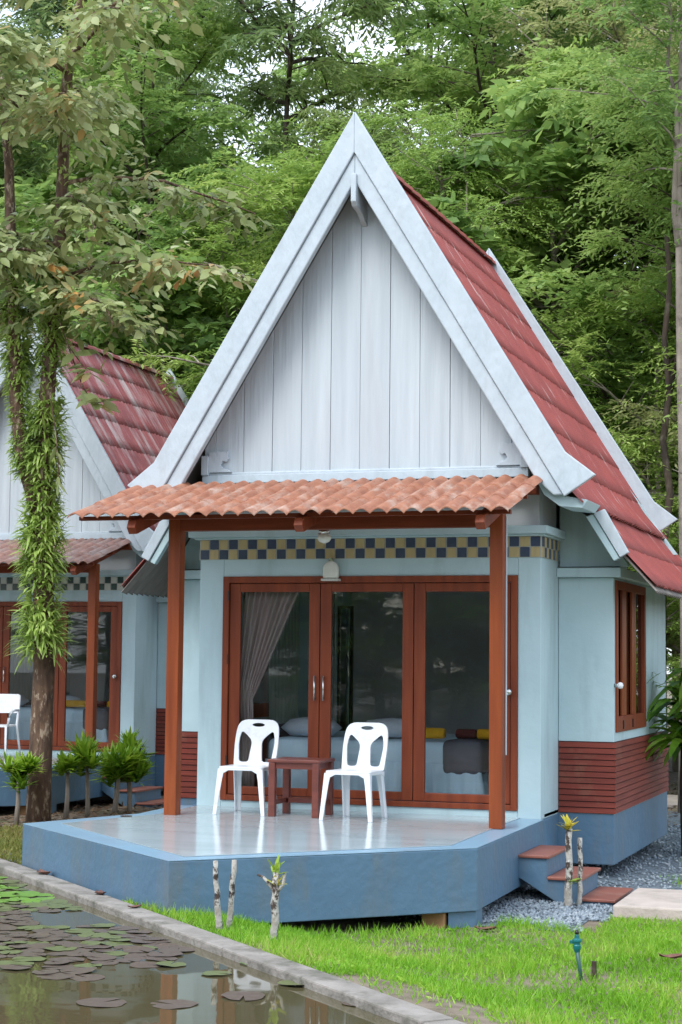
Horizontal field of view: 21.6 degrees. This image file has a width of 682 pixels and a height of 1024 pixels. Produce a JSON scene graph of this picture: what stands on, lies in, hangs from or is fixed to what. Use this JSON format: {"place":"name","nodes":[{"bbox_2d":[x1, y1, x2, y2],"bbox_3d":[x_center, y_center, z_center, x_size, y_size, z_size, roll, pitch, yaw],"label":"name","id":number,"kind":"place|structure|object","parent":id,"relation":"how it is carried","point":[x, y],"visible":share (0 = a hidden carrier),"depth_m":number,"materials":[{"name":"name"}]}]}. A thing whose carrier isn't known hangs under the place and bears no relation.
{"place":"outdoors","nodes":[
{"label":"outdoors","id":0,"kind":"place"},
{"bbox_2d":[0,873,398,1023],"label":"pond water","id":1,"kind":"structure","parent":0,"point":[27,996],"depth_m":9.61,"materials":[{"name":"brown liquid"}]},
{"bbox_2d":[0,937,28,941],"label":"lily pad","id":2,"kind":"object","parent":1,"relation":"on","point":[12,938],"visible":1,"depth_m":11.32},
{"bbox_2d":[0,964,31,969],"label":"lily pad","id":3,"kind":"object","parent":1,"relation":"on","point":[13,966],"visible":1,"depth_m":10.26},
{"bbox_2d":[9,921,39,924],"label":"lily pad","id":4,"kind":"object","parent":1,"relation":"on","point":[25,923],"visible":1,"depth_m":11.97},
{"bbox_2d":[12,956,46,960],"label":"lily pad","id":5,"kind":"object","parent":1,"relation":"on","point":[28,958],"visible":1,"depth_m":10.58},
{"bbox_2d":[20,902,48,906],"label":"lily pad","id":6,"kind":"object","parent":1,"relation":"on","point":[35,904],"visible":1,"depth_m":12.87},
{"bbox_2d":[32,969,58,973],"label":"lily pad","id":7,"kind":"object","parent":1,"relation":"on","point":[49,971],"visible":1,"depth_m":10.15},
{"bbox_2d":[32,928,64,933],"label":"lily pad","id":8,"kind":"object","parent":1,"relation":"on","point":[47,930],"visible":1,"depth_m":11.66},
{"bbox_2d":[36,973,74,979],"bbox_3d":[-1.597,2.600,10.041,0.219,0.006,0.215,-1,-5,14],"label":"lily pad","id":9,"kind":"object","parent":1,"relation":"on","point":[55,976],"visible":1,"depth_m":10.02,"materials":[{"name":"plant"}]},
{"bbox_2d":[42,964,73,968],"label":"lily pad","id":10,"kind":"object","parent":1,"relation":"on","point":[54,966],"visible":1,"depth_m":10.34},
{"bbox_2d":[44,946,76,950],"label":"lily pad","id":11,"kind":"object","parent":1,"relation":"on","point":[58,948],"visible":1,"depth_m":10.96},
{"bbox_2d":[48,957,84,961],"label":"lily pad","id":12,"kind":"object","parent":1,"relation":"on","point":[71,959],"visible":1,"depth_m":10.58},
{"bbox_2d":[60,967,96,973],"bbox_3d":[-1.496,2.605,10.197,0.208,0.013,0.210,2,-5,-29],"label":"lily pad","id":13,"kind":"object","parent":1,"relation":"on","point":[77,970],"visible":1,"depth_m":10.20,"materials":[{"name":"plant"}]},
{"bbox_2d":[65,928,95,932],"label":"lily pad","id":14,"kind":"object","parent":1,"relation":"on","point":[79,930],"visible":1,"depth_m":11.70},
{"bbox_2d":[70,974,104,980],"bbox_3d":[-1.417,2.598,10.002,0.202,0.005,0.199,-3,-6,43],"label":"lily pad","id":15,"kind":"object","parent":1,"relation":"on","point":[90,977],"visible":1,"depth_m":10.00,"materials":[{"name":"plant"}]},
{"bbox_2d":[78,932,110,937],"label":"lily pad","id":16,"kind":"object","parent":1,"relation":"on","point":[87,934],"visible":1,"depth_m":11.52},
{"bbox_2d":[76,998,126,1006],"bbox_3d":[-1.231,2.541,9.284,0.265,0.006,0.269,-2,-6,42],"label":"lily pad","id":17,"kind":"object","parent":1,"relation":"on","point":[97,1002],"visible":1,"depth_m":9.28,"materials":[{"name":"plant"}]},
{"bbox_2d":[87,955,116,960],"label":"lily pad","id":18,"kind":"object","parent":1,"relation":"on","point":[102,958],"visible":1,"depth_m":10.63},
{"bbox_2d":[99,941,132,945],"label":"lily pad","id":19,"kind":"object","parent":1,"relation":"on","point":[112,943],"visible":1,"depth_m":11.18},
{"bbox_2d":[117,933,147,937],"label":"lily pad","id":20,"kind":"object","parent":1,"relation":"on","point":[133,935],"visible":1,"depth_m":11.51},
{"bbox_2d":[122,953,152,958],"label":"lily pad","id":21,"kind":"object","parent":1,"relation":"on","point":[137,955],"visible":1,"depth_m":10.74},
{"bbox_2d":[123,945,154,952],"bbox_3d":[-1.241,2.666,10.926,0.198,0.012,0.196,2,-5,-38],"label":"lily pad","id":22,"kind":"object","parent":1,"relation":"on","point":[133,949],"visible":1,"depth_m":10.93,"materials":[{"name":"plant"}]},
{"bbox_2d":[129,961,159,967],"bbox_3d":[-1.132,2.633,10.420,0.193,0.006,0.193,1,-3,6],"label":"lily pad","id":23,"kind":"object","parent":1,"relation":"on","point":[142,964],"visible":1,"depth_m":10.41,"materials":[{"name":"plant"}]},
{"bbox_2d":[145,956,177,960],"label":"lily pad","id":24,"kind":"object","parent":1,"relation":"on","point":[158,958],"visible":1,"depth_m":10.65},
{"bbox_2d":[147,950,182,955],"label":"lily pad","id":25,"kind":"object","parent":1,"relation":"on","point":[165,953],"visible":1,"depth_m":10.80,"materials":[{"name":"plant"}]},
{"bbox_2d":[155,943,181,948],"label":"lily pad","id":26,"kind":"object","parent":1,"relation":"on","point":[163,945],"visible":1,"depth_m":11.12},
{"bbox_2d":[155,961,185,966],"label":"lily pad","id":27,"kind":"object","parent":1,"relation":"on","point":[168,963],"visible":1,"depth_m":10.44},
{"bbox_2d":[150,999,198,1008],"bbox_3d":[-0.871,2.543,9.264,0.247,0.009,0.248,-4,-5,29],"label":"lily pad","id":28,"kind":"object","parent":1,"relation":"on","point":[175,1004],"visible":1,"depth_m":9.26,"materials":[{"name":"plant"}]},
{"bbox_2d":[160,946,195,951],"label":"lily pad","id":29,"kind":"object","parent":1,"relation":"on","point":[182,948],"visible":1,"depth_m":10.97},
{"bbox_2d":[221,991,264,999],"bbox_3d":[-0.520,2.559,9.476,0.232,0.008,0.236,1,-4,1],"label":"lily pad","id":30,"kind":"object","parent":1,"relation":"on","point":[239,995],"visible":1,"depth_m":9.49,"materials":[{"name":"plant"}]},
{"bbox_2d":[0,0,671,673],"label":"sky","id":31,"kind":"structure","parent":0,"point":[309,5],"materials":[{"name":"white"}]},
{"bbox_2d":[0,678,681,1023],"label":"ground","id":32,"kind":"structure","parent":0,"point":[453,1011],"depth_m":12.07,"materials":[{"name":"plant"}]},
{"bbox_2d":[0,822,22,864],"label":"rough grass","id":33,"kind":"structure","parent":32,"relation":"on","point":[8,839],"depth_m":17.29,"materials":[{"name":"plant"}]},
{"bbox_2d":[0,751,46,824],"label":"spiky shrub","id":34,"kind":"object","parent":32,"relation":"on","point":[20,769],"visible":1,"depth_m":21.02,"materials":[{"name":"green plant"}]},
{"bbox_2d":[1,57,83,242],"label":"broadleaf tree","id":35,"kind":"object","parent":32,"relation":"on","point":[50,143],"depth_m":42.28,"materials":[{"name":"green plant"}]},
{"bbox_2d":[0,125,132,353],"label":"broadleaf tree","id":36,"kind":"object","parent":32,"relation":"on","point":[2,189],"visible":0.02,"depth_m":37.78,"materials":[{"name":"green plant"}]},
{"bbox_2d":[52,748,83,818],"bbox_3d":[-3.361,3.335,21.926,0.499,0.903,0.485,2,-5,-14],"label":"spiky shrub","id":37,"kind":"object","parent":32,"relation":"on","point":[65,763],"visible":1,"depth_m":21.86,"materials":[{"name":"green plant"}]},
{"bbox_2d":[60,730,108,817],"bbox_3d":[-3.152,3.257,22.153,0.795,1.103,0.874,-1,-5,19],"label":"spiky shrub","id":38,"kind":"object","parent":32,"relation":"on","point":[87,750],"visible":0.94,"depth_m":22.12,"materials":[{"name":"green plant"}]},
{"bbox_2d":[0,307,188,814],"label":"cottage","id":39,"kind":"structure","parent":32,"relation":"on","point":[118,657],"depth_m":25.46,"materials":[{"name":"teal paint"}]},
{"bbox_2d":[0,606,3,735],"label":"door","id":40,"kind":"structure","parent":39,"relation":"in","point":[1,607],"depth_m":25.76,"materials":[{"name":"red wood"}]},
{"bbox_2d":[0,694,20,755],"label":"armchair","id":41,"kind":"object","parent":39,"relation":"on","point":[10,703],"visible":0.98,"depth_m":24.72,"materials":[{"name":"white plastic"}]},
{"bbox_2d":[9,612,30,698],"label":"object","id":42,"kind":"object","parent":39,"relation":"hanging from","point":[19,681],"visible":0.37,"depth_m":29.32,"materials":[{"name":"fabric"}]},
{"bbox_2d":[0,606,60,745],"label":"door","id":43,"kind":"structure","parent":39,"relation":"in","point":[7,618],"depth_m":25.67,"materials":[{"name":"red wood"}]},
{"bbox_2d":[8,705,155,745],"bbox_3d":[-4.047,3.210,26.907,2.216,0.605,2.095,-1,-5,19],"label":"bed","id":44,"kind":"object","parent":39,"relation":"on","point":[75,718],"visible":0.19,"depth_m":25.85,"materials":[{"name":"grey fabric"}]},
{"bbox_2d":[66,700,85,706],"bbox_3d":[-3.865,2.789,26.061,0.380,0.101,0.104,-1,-5,19],"label":"towel","id":45,"kind":"object","parent":44,"relation":"on","point":[75,703],"visible":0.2,"depth_m":26.02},
{"bbox_2d":[57,606,117,747],"bbox_3d":[-3.573,2.320,25.257,0.932,1.980,0.135,-1,-5,19],"label":"door","id":46,"kind":"structure","parent":39,"relation":"in","point":[61,741],"depth_m":25.28,"materials":[{"name":"red wood"}]},
{"bbox_2d":[89,740,138,814],"bbox_3d":[-2.848,3.365,22.645,0.680,0.978,0.916,2,-5,-17],"label":"spiky shrub","id":47,"kind":"object","parent":32,"relation":"on","point":[113,770],"visible":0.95,"depth_m":22.55,"materials":[{"name":"green plant"}]},
{"bbox_2d":[0,0,229,361],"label":"drooping tree","id":48,"kind":"object","parent":32,"relation":"on","point":[43,11],"visible":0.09,"depth_m":38.79,"materials":[{"name":"green plant"}]},
{"bbox_2d":[0,126,238,363],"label":"leafed tree","id":49,"kind":"object","parent":32,"relation":"on","point":[38,188],"visible":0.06,"depth_m":35.78,"materials":[{"name":"green plant"}]},
{"bbox_2d":[0,68,239,344],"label":"drooping tree","id":50,"kind":"object","parent":32,"relation":"on","point":[205,90],"depth_m":46.79,"materials":[{"name":"green plant"}]},
{"bbox_2d":[14,6,251,355],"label":"drooping tree","id":51,"kind":"object","parent":32,"relation":"on","point":[206,82],"visible":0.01,"depth_m":43.03,"materials":[{"name":"green plant"}]},
{"bbox_2d":[109,725,157,813],"bbox_3d":[-2.716,3.298,22.843,0.879,1.144,0.846,-1,-5,19],"label":"spiky shrub","id":52,"kind":"object","parent":32,"relation":"on","point":[140,768],"visible":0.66,"depth_m":22.77,"materials":[{"name":"green plant"}]},
{"bbox_2d":[0,0,279,822],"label":"fern clad tree","id":53,"kind":"object","parent":32,"relation":"on","point":[39,456],"visible":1,"depth_m":21.53,"materials":[{"name":"green plant"}]},
{"bbox_2d":[26,241,255,397],"bbox_3d":[-2.636,-0.032,32.665,6.769,9.407,5.943,4,-6,-38],"label":"leafed tree","id":54,"kind":"object","parent":32,"relation":"on","point":[219,326],"visible":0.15,"depth_m":31.72,"materials":[{"name":"green plant"}]},
{"bbox_2d":[0,0,304,375],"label":"broadleaf tree","id":55,"kind":"object","parent":32,"relation":"on","point":[175,145],"visible":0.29,"depth_m":34.73,"materials":[{"name":"green plant"}]},
{"bbox_2d":[129,223,276,351],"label":"feathery tree","id":56,"kind":"object","parent":32,"relation":"on","point":[248,250],"visible":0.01,"depth_m":42.27,"materials":[{"name":"green plant"}]},
{"bbox_2d":[100,154,328,377],"bbox_3d":[-0.938,-0.970,34.187,7.862,11.604,8.776,3,-5,-30],"label":"feathery tree","id":57,"kind":"object","parent":32,"relation":"on","point":[211,245],"visible":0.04,"depth_m":32.52,"materials":[{"name":"green plant"}]},
{"bbox_2d":[213,860,222,929],"bbox_3d":[-0.804,2.521,11.696,0.071,0.486,0.052,1,-5,-9],"label":"plant cutting","id":58,"kind":"object","parent":32,"relation":"on","point":[218,915],"visible":0.88,"depth_m":11.68,"materials":[{"name":"white plant"}]},
{"bbox_2d":[128,0,333,354],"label":"drooping tree","id":59,"kind":"object","parent":32,"relation":"on","point":[224,89],"visible":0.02,"depth_m":53.75,"materials":[{"name":"green plant"}]},
{"bbox_2d":[226,859,236,928],"bbox_3d":[-0.723,2.539,11.814,0.077,0.489,0.045,-3,-6,41],"label":"plant cutting","id":60,"kind":"object","parent":32,"relation":"on","point":[229,921],"visible":0.88,"depth_m":11.80,"materials":[{"name":"white plant"}]},
{"bbox_2d":[0,858,465,1023],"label":"pond coping","id":61,"kind":"object","parent":32,"relation":"on","point":[392,1008],"visible":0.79,"depth_m":10.59,"materials":[{"name":"concrete"}]},
{"bbox_2d":[257,853,285,938],"bbox_3d":[-0.433,2.471,11.404,0.212,0.590,0.129,0,-5,6],"label":"plant cutting","id":62,"kind":"object","parent":32,"relation":"on","point":[274,886],"visible":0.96,"depth_m":11.37,"materials":[{"name":"white plant"}]},
{"bbox_2d":[161,0,429,168],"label":"crowned tree","id":63,"kind":"object","parent":32,"relation":"on","point":[288,88],"visible":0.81,"depth_m":35.64,"materials":[{"name":"green plant"}]},
{"bbox_2d":[121,111,517,720],"bbox_3d":[-0.460,-1.012,30.228,7.488,11.051,8.358,1,-5,-4],"label":"feathery tree","id":64,"kind":"object","parent":32,"relation":"on","point":[295,187],"visible":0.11,"depth_m":30.01,"materials":[{"name":"green plant"}]},
{"bbox_2d":[0,783,678,835],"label":"leaf litter","id":65,"kind":"object","parent":32,"relation":"on","point":[140,806],"visible":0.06,"depth_m":22.80,"materials":[{"name":"plant"}]},
{"bbox_2d":[2,811,681,931],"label":"gravel bed","id":66,"kind":"object","parent":32,"relation":"on","point":[652,852],"visible":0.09,"depth_m":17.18,"materials":[{"name":"gravel"}]},
{"bbox_2d":[558,814,578,906],"bbox_3d":[1.851,2.840,14.478,0.231,0.786,0.245,-1,-5,19],"label":"plant cutting","id":67,"kind":"object","parent":66,"relation":"on","point":[569,880],"visible":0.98,"depth_m":14.46,"materials":[{"name":"white plant"}]},
{"bbox_2d":[577,837,582,905],"bbox_3d":[1.939,2.943,14.545,0.052,0.594,0.054,-1,-5,19],"label":"plant cutting","id":68,"kind":"object","parent":66,"relation":"on","point":[579,876],"visible":0.92,"depth_m":14.53,"materials":[{"name":"white plant"}]},
{"bbox_2d":[247,100,443,258],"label":"drooping tree","id":69,"kind":"object","parent":32,"relation":"on","point":[380,140],"visible":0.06,"depth_m":33.50,"materials":[{"name":"green plant"}]},
{"bbox_2d":[22,112,681,928],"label":"cottage","id":70,"kind":"structure","parent":32,"relation":"on","point":[390,396],"depth_m":16.54,"materials":[{"name":"teal paint"}]},
{"bbox_2d":[213,719,278,815],"bbox_3d":[-0.831,2.304,16.212,0.490,0.830,0.546,-1,-5,17],"label":"plastic chair","id":71,"kind":"object","parent":70,"relation":"on","point":[256,764],"visible":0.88,"depth_m":16.39,"materials":[{"name":"plastic"}]},
{"bbox_2d":[244,592,268,717],"bbox_3d":[-0.862,1.581,20.034,0.096,1.410,1.670,-1,-5,19],"label":"window","id":72,"kind":"structure","parent":70,"relation":"in","point":[261,698],"depth_m":19.95,"materials":[{"name":"black glass"}]},
{"bbox_2d":[240,592,298,785],"bbox_3d":[-0.689,1.706,16.996,0.638,1.980,0.080,-1,-5,19],"label":"curtain","id":73,"kind":"object","parent":70,"relation":"hanging from","point":[266,616],"visible":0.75,"depth_m":17.05,"materials":[{"name":"beige fabric"}]},
{"bbox_2d":[225,583,320,796],"bbox_3d":[-0.640,1.661,16.809,0.917,1.980,0.089,-1,-5,19],"label":"door","id":74,"kind":"structure","parent":70,"relation":"in","point":[314,589],"depth_m":16.82,"materials":[{"name":"red wood"}]},
{"bbox_2d":[269,592,299,723],"bbox_3d":[-0.638,1.619,20.230,0.060,1.520,0.970,-1,-5,19],"label":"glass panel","id":75,"kind":"object","parent":70,"relation":"hanging from","point":[283,680],"visible":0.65,"depth_m":20.24,"materials":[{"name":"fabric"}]},
{"bbox_2d":[267,757,334,817],"bbox_3d":[-0.355,2.455,15.986,0.490,0.503,0.430,-1,-5,19],"label":"side table","id":76,"kind":"object","parent":70,"relation":"on","point":[288,764],"visible":0.97,"depth_m":15.87,"materials":[{"name":"red wood"}]},
{"bbox_2d":[317,530,331,543],"bbox_3d":[-0.148,0.190,15.780,0.130,0.175,0.130,-1,-5,19],"label":"ceiling lamp","id":77,"kind":"object","parent":70,"relation":"hanging from","point":[323,536],"visible":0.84,"depth_m":15.73,"materials":[{"name":"glass"}]},
{"bbox_2d":[321,558,340,580],"bbox_3d":[-0.094,0.536,16.652,0.170,0.212,0.085,-1,-5,19],"label":"wall lamp","id":78,"kind":"object","parent":70,"relation":"attached to","point":[330,569],"visible":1,"depth_m":16.62,"materials":[{"name":"white glass"}]},
{"bbox_2d":[337,606,353,730],"bbox_3d":[0.043,1.984,19.325,0.170,1.940,0.040,-1,-5,19],"label":"glass panel","id":79,"kind":"object","parent":70,"relation":"attached to","point":[345,644],"visible":0.59,"depth_m":19.34,"materials":[{"name":"clear glass"}]},
{"bbox_2d":[319,722,387,821],"bbox_3d":[0.141,2.276,15.740,0.490,0.830,0.545,-1,-5,22],"label":"plastic chair","id":80,"kind":"object","parent":70,"relation":"on","point":[363,767],"visible":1,"depth_m":15.89,"materials":[{"name":"plastic"}]},
{"bbox_2d":[319,583,414,800],"bbox_3d":[0.229,1.646,16.514,0.903,1.980,0.089,-1,-5,19],"label":"door","id":81,"kind":"structure","parent":70,"relation":"in","point":[327,589],"depth_m":16.48,"materials":[{"name":"red wood"}]},
{"bbox_2d":[264,731,488,794],"bbox_3d":[0.624,2.519,17.844,2.216,0.605,2.095,-1,-5,19],"label":"bed","id":82,"kind":"object","parent":70,"relation":"on","point":[454,764],"visible":0.37,"depth_m":16.84,"materials":[{"name":"grey fabric"}]},
{"bbox_2d":[281,717,341,735],"bbox_3d":[-0.289,2.110,17.658,0.600,0.190,0.440,-1,-5,19],"label":"pillow","id":83,"kind":"object","parent":82,"relation":"on","point":[297,726],"visible":0.45,"depth_m":17.52,"materials":[{"name":"grey fabric"}]},
{"bbox_2d":[362,718,426,737],"bbox_3d":[0.509,2.105,17.491,0.720,0.190,0.440,-1,-5,19],"label":"pillow","id":84,"kind":"object","parent":82,"relation":"on","point":[394,726],"visible":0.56,"depth_m":17.32,"materials":[{"name":"grey fabric"}]},
{"bbox_2d":[426,728,445,738],"bbox_3d":[0.806,2.098,16.998,0.380,0.101,0.104,-1,-5,19],"label":"towel","id":85,"kind":"object","parent":82,"relation":"on","point":[435,733],"visible":0.53,"depth_m":16.93,"materials":[{"name":"fabric"}]},
{"bbox_2d":[455,729,476,738],"bbox_3d":[1.186,2.096,16.933,0.200,0.088,0.090,-1,-5,19],"label":"towel","id":86,"kind":"object","parent":82,"relation":"on","point":[467,733],"visible":1,"depth_m":16.90,"materials":[{"name":"fabric"}]},
{"bbox_2d":[477,729,488,739],"bbox_3d":[1.394,2.093,16.862,0.220,0.097,0.100,-1,-5,19],"label":"towel","id":87,"kind":"object","parent":82,"relation":"on","point":[482,733],"visible":0.53,"depth_m":16.84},
{"bbox_2d":[413,583,511,803],"bbox_3d":[1.098,1.629,16.194,0.932,1.980,0.135,-1,-5,19],"label":"door","id":88,"kind":"structure","parent":70,"relation":"in","point":[421,589],"depth_m":16.30,"materials":[{"name":"red wood"}]},
{"bbox_2d":[615,580,645,732],"bbox_3d":[2.791,1.406,17.424,0.105,1.410,1.670,-1,-5,19],"label":"window","id":89,"kind":"structure","parent":70,"relation":"in","point":[630,599],"depth_m":17.43,"materials":[{"name":"red wood"}]},
{"bbox_2d":[216,0,610,270],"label":"broadleaf tree","id":90,"kind":"object","parent":32,"relation":"on","point":[402,39],"visible":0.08,"depth_m":45.55,"materials":[{"name":"green plant"}]},
{"bbox_2d":[276,95,656,413],"bbox_3d":[1.444,-1.189,29.283,6.275,11.246,7.844,2,-5,-11],"label":"feathery tree","id":91,"kind":"object","parent":32,"relation":"on","point":[437,128],"visible":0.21,"depth_m":28.60,"materials":[{"name":"green plant"}]},
{"bbox_2d":[265,0,668,571],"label":"broadleaf tree","id":92,"kind":"object","parent":32,"relation":"on","point":[422,81],"visible":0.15,"depth_m":35.62,"materials":[{"name":"green plant"}]},
{"bbox_2d":[399,36,601,276],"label":"broadleaf tree","id":93,"kind":"object","parent":32,"relation":"on","point":[439,109],"depth_m":41.77,"materials":[{"name":"green plant"}]},
{"bbox_2d":[391,27,679,643],"bbox_3d":[4.500,-1.753,30.653,8.611,12.709,9.611,4,-6,-33],"label":"feathery tree","id":94,"kind":"object","parent":32,"relation":"on","point":[572,200],"visible":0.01,"depth_m":29.53,"materials":[{"name":"green plant"}]},
{"bbox_2d":[407,56,677,661],"bbox_3d":[3.460,-1.345,30.224,7.428,11.759,8.461,1,-5,-6],"label":"leafed tree","id":95,"kind":"object","parent":32,"relation":"on","point":[566,144],"visible":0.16,"depth_m":28.52,"materials":[{"name":"green plant"}]},
{"bbox_2d":[409,0,676,268],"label":"broadleaf tree","id":96,"kind":"object","parent":32,"relation":"on","point":[514,1],"depth_m":44.12,"materials":[{"name":"green plant"}]},
{"bbox_2d":[463,0,681,771],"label":"olive tree","id":97,"kind":"object","parent":32,"relation":"on","point":[623,38],"visible":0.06,"depth_m":32.39,"materials":[{"name":"green plant"}]},
{"bbox_2d":[570,930,582,980],"bbox_3d":[1.476,2.793,11.225,0.085,0.341,0.058,-1,-5,19],"label":"garden sprinkler","id":98,"kind":"object","parent":32,"relation":"on","point":[576,941],"visible":1,"depth_m":11.21,"materials":[{"name":"teal plastic"}]},
{"bbox_2d":[475,2,681,403],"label":"drooping tree","id":99,"kind":"object","parent":32,"relation":"on","point":[618,26],"visible":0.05,"depth_m":37.98,"materials":[{"name":"green plant"}]},
{"bbox_2d":[489,0,681,812],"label":"tree","id":100,"kind":"object","parent":32,"relation":"on","point":[675,174],"visible":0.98,"depth_m":24.26,"materials":[{"name":"green plant"}]},
{"bbox_2d":[494,33,679,649],"bbox_3d":[4.609,-1.720,28.598,7.725,12.274,7.055,4,-6,-37],"label":"broadleaf tree","id":101,"kind":"object","parent":32,"relation":"on","point":[552,79],"visible":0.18,"depth_m":28.09,"materials":[{"name":"green plant"}]},
{"bbox_2d":[542,268,679,718],"bbox_3d":[4.885,0.324,26.992,5.391,7.957,6.017,1,-5,-7],"label":"feathery tree","id":102,"kind":"object","parent":32,"relation":"on","point":[671,611],"visible":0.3,"depth_m":26.50,"materials":[{"name":"green plant"}]},
{"bbox_2d":[540,0,681,606],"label":"olive tree","id":103,"kind":"object","parent":32,"relation":"on","point":[673,52],"visible":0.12,"depth_m":26.81,"materials":[{"name":"green plant"}]},
{"bbox_2d":[549,66,681,537],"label":"tree","id":104,"kind":"object","parent":32,"relation":"on","point":[634,130],"visible":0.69,"depth_m":25.39,"materials":[{"name":"green plant"}]},
{"bbox_2d":[568,70,681,684],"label":"feathery tree","id":105,"kind":"object","parent":32,"relation":"on","point":[654,494],"visible":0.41,"depth_m":25.68,"materials":[{"name":"green plant"}]},
{"bbox_2d":[609,231,677,569],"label":"leafed tree","id":106,"kind":"object","parent":32,"relation":"on","point":[649,435],"visible":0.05,"depth_m":27.99,"materials":[{"name":"green plant"}]},
{"bbox_2d":[613,888,681,920],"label":"path slab","id":107,"kind":"structure","parent":32,"relation":"on","point":[651,902],"depth_m":14.07,"materials":[{"name":"concrete"}]},
{"bbox_2d":[645,668,681,855],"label":"strap leaf plant","id":108,"kind":"object","parent":32,"relation":"on","point":[674,736],"visible":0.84,"depth_m":18.39,"materials":[{"name":"green plant"}]},
{"bbox_2d":[667,795,677,807],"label":"path","id":109,"kind":"structure","parent":0,"point":[672,800],"depth_m":25.17,"materials":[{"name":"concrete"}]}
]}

